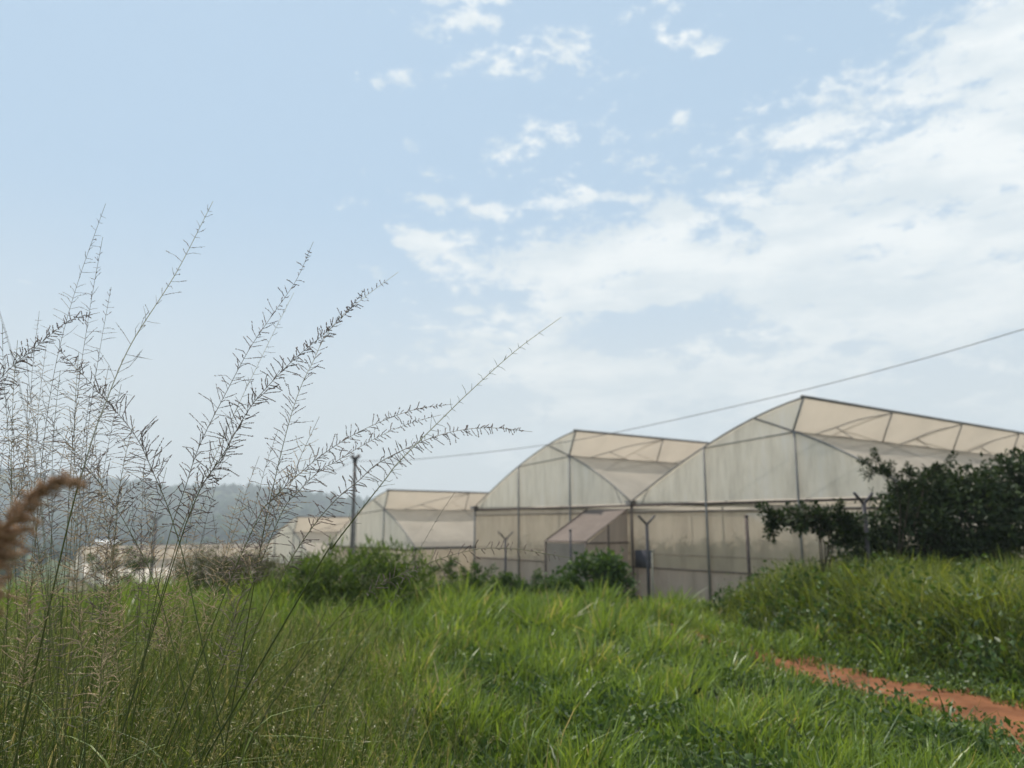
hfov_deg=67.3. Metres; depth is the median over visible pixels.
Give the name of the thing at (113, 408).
grass stalk
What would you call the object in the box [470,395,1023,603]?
greenhouse
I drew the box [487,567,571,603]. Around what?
wispy weed
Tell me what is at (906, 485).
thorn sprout
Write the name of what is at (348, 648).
tall grass
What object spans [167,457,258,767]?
grass stalk
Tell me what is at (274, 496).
grass stalk
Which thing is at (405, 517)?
greenhouse
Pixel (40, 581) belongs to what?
grass stalk
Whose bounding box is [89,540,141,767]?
grass stalk
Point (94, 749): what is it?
grass stalk
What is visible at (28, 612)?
grass stalk
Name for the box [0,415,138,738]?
grass stalk
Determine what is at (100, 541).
farm shed
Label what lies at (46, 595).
grass stalk
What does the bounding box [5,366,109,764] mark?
grass stalk
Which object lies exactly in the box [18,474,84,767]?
grass stalk
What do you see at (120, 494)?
grass stalk
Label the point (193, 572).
grass stalk
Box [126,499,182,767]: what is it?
grass stalk
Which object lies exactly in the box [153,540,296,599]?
olive brush
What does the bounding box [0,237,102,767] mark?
grass stalk
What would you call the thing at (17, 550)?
grass stalk
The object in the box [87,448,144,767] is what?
grass stalk
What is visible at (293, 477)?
grass stalk
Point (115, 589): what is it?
grass stalk
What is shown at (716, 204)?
sky
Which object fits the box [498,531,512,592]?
fence post
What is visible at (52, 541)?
grass stalk
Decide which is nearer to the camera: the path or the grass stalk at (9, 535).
the grass stalk at (9, 535)
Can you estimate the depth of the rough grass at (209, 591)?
24.00 m
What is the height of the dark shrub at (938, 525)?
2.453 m
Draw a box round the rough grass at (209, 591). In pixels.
[22,573,724,604]
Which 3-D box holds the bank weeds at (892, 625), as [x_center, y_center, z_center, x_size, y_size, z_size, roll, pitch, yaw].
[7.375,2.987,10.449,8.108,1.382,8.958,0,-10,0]
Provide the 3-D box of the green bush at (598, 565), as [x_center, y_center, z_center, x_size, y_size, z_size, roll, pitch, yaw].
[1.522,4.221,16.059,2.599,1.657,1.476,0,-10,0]
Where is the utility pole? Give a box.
[349,453,360,562]
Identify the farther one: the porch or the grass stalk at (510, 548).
the porch
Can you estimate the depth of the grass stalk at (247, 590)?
2.33 m
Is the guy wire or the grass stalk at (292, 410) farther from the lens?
the guy wire
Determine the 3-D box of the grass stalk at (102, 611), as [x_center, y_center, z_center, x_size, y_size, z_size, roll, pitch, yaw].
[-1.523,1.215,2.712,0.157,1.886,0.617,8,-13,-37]
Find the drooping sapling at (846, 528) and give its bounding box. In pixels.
[754,497,873,580]
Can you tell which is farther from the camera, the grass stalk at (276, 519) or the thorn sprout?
the thorn sprout
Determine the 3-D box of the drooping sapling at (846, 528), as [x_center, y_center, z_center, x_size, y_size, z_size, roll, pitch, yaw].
[4.870,2.587,12.342,1.879,1.540,0.904,0,-10,0]
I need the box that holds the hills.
[0,474,360,545]
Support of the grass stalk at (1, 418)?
on the ground at (52, 563)
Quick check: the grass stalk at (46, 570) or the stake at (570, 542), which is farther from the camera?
the stake at (570, 542)
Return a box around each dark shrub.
[826,461,1023,571]
[963,445,1023,561]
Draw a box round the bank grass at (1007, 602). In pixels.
[694,544,1023,689]
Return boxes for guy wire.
[176,474,326,527]
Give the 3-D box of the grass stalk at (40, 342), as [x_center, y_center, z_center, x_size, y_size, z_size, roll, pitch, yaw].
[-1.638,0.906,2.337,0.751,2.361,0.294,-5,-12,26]
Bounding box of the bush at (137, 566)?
[85,540,157,590]
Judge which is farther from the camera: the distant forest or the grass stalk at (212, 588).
the distant forest
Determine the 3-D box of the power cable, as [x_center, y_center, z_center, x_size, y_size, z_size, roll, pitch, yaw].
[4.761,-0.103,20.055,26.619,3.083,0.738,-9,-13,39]
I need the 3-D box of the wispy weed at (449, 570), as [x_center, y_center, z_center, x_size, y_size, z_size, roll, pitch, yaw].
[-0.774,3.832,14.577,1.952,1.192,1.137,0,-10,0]
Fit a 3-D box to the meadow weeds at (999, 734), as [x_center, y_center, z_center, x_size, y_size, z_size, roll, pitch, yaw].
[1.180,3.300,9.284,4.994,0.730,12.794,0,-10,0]
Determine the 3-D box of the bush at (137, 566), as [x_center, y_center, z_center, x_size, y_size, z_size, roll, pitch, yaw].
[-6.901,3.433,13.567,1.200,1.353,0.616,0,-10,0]
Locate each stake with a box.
[569,529,571,565]
[651,550,653,600]
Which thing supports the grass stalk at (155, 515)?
on the ground at (52, 563)
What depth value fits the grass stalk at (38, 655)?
2.30 m
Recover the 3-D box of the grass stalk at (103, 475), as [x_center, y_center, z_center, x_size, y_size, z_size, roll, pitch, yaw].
[-1.367,1.070,2.676,0.453,2.147,0.176,9,-14,-41]
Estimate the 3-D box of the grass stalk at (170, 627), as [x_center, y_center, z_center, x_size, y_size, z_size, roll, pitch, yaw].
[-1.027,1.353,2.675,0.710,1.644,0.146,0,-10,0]
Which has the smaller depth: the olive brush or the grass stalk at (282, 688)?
the grass stalk at (282, 688)
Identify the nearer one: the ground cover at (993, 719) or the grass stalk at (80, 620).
the grass stalk at (80, 620)
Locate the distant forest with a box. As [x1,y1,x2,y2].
[0,467,374,587]
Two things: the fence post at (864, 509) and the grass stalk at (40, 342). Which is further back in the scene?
the fence post at (864, 509)
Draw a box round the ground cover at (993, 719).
[596,623,1023,767]
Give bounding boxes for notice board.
[635,550,651,595]
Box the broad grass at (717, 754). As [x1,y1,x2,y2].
[355,605,1023,767]
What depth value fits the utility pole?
27.62 m
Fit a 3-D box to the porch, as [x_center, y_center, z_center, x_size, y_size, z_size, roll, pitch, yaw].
[2.531,5.775,26.107,1.962,3.106,2.149,8,-13,-36]
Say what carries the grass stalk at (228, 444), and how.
on the ground at (52, 563)
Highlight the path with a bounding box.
[667,624,1023,753]
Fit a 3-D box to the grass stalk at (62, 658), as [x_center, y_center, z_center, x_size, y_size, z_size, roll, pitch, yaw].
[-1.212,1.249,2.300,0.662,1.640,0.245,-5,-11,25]
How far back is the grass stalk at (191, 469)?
2.61 m
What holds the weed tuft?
on the ground at (52, 563)
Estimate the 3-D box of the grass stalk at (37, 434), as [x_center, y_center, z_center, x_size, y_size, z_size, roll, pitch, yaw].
[-1.959,0.983,2.903,0.422,2.328,0.177,0,-10,0]
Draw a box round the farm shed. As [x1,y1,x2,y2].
[91,540,120,544]
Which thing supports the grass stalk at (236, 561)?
on the ground at (52, 563)
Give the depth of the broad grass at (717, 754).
5.53 m
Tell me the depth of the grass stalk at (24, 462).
3.09 m
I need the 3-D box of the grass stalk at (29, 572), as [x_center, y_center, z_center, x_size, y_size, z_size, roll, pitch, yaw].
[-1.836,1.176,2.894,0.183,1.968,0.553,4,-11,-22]
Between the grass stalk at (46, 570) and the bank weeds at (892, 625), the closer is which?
the grass stalk at (46, 570)
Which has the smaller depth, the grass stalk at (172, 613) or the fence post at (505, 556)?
the grass stalk at (172, 613)
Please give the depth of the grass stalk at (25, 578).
2.64 m
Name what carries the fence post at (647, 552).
on the ground at (52, 563)
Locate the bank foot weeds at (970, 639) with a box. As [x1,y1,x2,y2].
[725,596,1023,688]
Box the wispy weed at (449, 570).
[424,555,521,597]
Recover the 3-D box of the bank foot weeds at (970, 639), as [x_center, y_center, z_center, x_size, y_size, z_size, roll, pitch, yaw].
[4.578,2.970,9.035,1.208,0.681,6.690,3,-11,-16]
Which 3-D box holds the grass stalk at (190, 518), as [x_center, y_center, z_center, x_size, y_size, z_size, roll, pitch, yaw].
[-1.200,0.885,2.503,0.838,2.476,0.144,2,-11,-9]
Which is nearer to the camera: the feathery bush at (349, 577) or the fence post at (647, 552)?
the feathery bush at (349, 577)
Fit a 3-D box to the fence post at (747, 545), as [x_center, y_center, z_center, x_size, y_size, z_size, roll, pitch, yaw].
[5.701,4.588,18.475,0.104,2.845,0.104,4,-11,-22]
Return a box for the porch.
[544,508,628,593]
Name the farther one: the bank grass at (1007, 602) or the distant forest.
the distant forest
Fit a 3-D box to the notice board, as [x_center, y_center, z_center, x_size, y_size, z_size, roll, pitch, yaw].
[4.331,6.304,25.138,0.067,1.715,0.765,8,-13,-36]
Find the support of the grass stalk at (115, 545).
on the ground at (52, 563)
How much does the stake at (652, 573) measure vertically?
1.879 m
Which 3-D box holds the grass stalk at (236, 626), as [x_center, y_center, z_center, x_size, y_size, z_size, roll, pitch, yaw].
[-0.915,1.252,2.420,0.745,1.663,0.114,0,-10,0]
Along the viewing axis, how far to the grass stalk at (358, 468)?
2.47 m
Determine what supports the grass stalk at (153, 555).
on the ground at (52, 563)
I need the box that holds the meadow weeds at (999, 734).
[388,600,1023,767]
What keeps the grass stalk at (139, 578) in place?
on the ground at (52, 563)
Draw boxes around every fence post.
[150,514,162,584]
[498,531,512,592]
[638,515,654,599]
[744,515,751,588]
[853,492,872,563]
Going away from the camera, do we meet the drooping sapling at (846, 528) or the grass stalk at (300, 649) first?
the grass stalk at (300, 649)
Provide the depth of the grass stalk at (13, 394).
2.48 m
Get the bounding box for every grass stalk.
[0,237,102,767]
[0,311,99,429]
[0,314,61,767]
[0,316,47,674]
[0,324,38,767]
[0,340,28,767]
[0,356,14,493]
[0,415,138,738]
[0,417,36,696]
[0,431,61,752]
[0,440,55,767]
[0,469,89,615]
[1,400,70,767]
[1,547,48,767]
[2,293,293,765]
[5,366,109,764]
[9,360,76,767]
[9,387,67,767]
[13,202,217,767]
[16,206,104,762]
[18,351,63,762]
[18,445,73,767]
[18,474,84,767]
[27,523,97,762]
[34,375,222,767]
[37,352,99,761]
[39,398,105,767]
[44,417,203,767]
[49,518,103,767]
[51,407,120,767]
[57,347,339,767]
[63,289,122,767]
[68,387,124,765]
[68,573,126,767]
[73,469,183,767]
[78,458,134,767]
[82,456,169,767]
[84,421,145,765]
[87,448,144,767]
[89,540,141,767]
[90,468,307,767]
[111,290,364,767]
[112,493,207,767]
[116,500,165,758]
[123,243,312,767]
[125,437,152,765]
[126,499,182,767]
[130,468,179,767]
[140,538,308,767]
[143,469,204,766]
[148,431,233,767]
[156,491,247,767]
[159,401,450,766]
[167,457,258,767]
[171,418,318,767]
[179,431,279,767]
[180,572,492,767]
[188,414,438,764]
[188,467,291,766]
[196,423,530,767]
[199,317,560,767]
[207,516,264,766]
[210,538,568,767]
[221,272,402,767]
[237,594,334,767]
[284,614,377,767]
[318,492,454,767]
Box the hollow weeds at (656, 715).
[322,613,1023,767]
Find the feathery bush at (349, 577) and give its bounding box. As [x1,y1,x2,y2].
[258,532,457,617]
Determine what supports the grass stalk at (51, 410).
on the ground at (52, 563)
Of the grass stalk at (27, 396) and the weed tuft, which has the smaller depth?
the grass stalk at (27, 396)
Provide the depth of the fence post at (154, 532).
29.39 m
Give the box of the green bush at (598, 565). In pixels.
[530,546,642,604]
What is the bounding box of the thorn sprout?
[855,447,957,563]
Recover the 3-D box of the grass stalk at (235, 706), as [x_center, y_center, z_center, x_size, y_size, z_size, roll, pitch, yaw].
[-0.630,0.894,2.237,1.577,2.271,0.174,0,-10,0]
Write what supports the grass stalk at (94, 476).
on the ground at (52, 563)
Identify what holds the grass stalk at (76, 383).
on the ground at (52, 563)
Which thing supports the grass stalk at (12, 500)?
on the ground at (52, 563)
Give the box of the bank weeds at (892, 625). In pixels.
[702,551,1023,669]
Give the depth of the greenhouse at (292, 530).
46.96 m
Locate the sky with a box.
[0,0,1023,499]
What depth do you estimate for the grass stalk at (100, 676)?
2.10 m
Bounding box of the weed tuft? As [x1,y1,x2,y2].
[694,676,774,704]
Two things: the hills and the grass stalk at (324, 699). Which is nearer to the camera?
the grass stalk at (324, 699)
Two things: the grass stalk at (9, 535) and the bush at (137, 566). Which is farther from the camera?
the bush at (137, 566)
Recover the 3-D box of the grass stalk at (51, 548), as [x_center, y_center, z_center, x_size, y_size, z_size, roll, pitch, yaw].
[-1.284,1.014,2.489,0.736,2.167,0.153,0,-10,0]
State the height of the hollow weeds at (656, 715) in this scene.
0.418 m
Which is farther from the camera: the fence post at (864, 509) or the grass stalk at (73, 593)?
the fence post at (864, 509)
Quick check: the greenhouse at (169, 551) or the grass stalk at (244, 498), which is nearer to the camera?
the grass stalk at (244, 498)
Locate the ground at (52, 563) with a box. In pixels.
[3,546,1023,767]
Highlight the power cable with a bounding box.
[385,329,1023,460]
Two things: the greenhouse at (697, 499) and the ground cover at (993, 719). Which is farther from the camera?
the greenhouse at (697, 499)
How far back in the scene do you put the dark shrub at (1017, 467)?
13.94 m
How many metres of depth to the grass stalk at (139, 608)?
2.81 m
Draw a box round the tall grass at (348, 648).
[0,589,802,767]
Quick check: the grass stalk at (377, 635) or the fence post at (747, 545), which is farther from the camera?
the fence post at (747, 545)
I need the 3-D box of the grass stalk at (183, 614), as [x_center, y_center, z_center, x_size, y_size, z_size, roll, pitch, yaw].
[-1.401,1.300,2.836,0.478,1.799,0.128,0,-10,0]
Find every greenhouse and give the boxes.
[66,543,266,595]
[255,516,350,581]
[326,489,582,584]
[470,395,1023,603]
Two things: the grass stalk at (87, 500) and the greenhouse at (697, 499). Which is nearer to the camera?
the grass stalk at (87, 500)
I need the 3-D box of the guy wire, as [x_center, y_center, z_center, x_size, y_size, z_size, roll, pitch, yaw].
[-11.567,5.056,33.540,0.299,2.431,16.570,10,-14,-43]

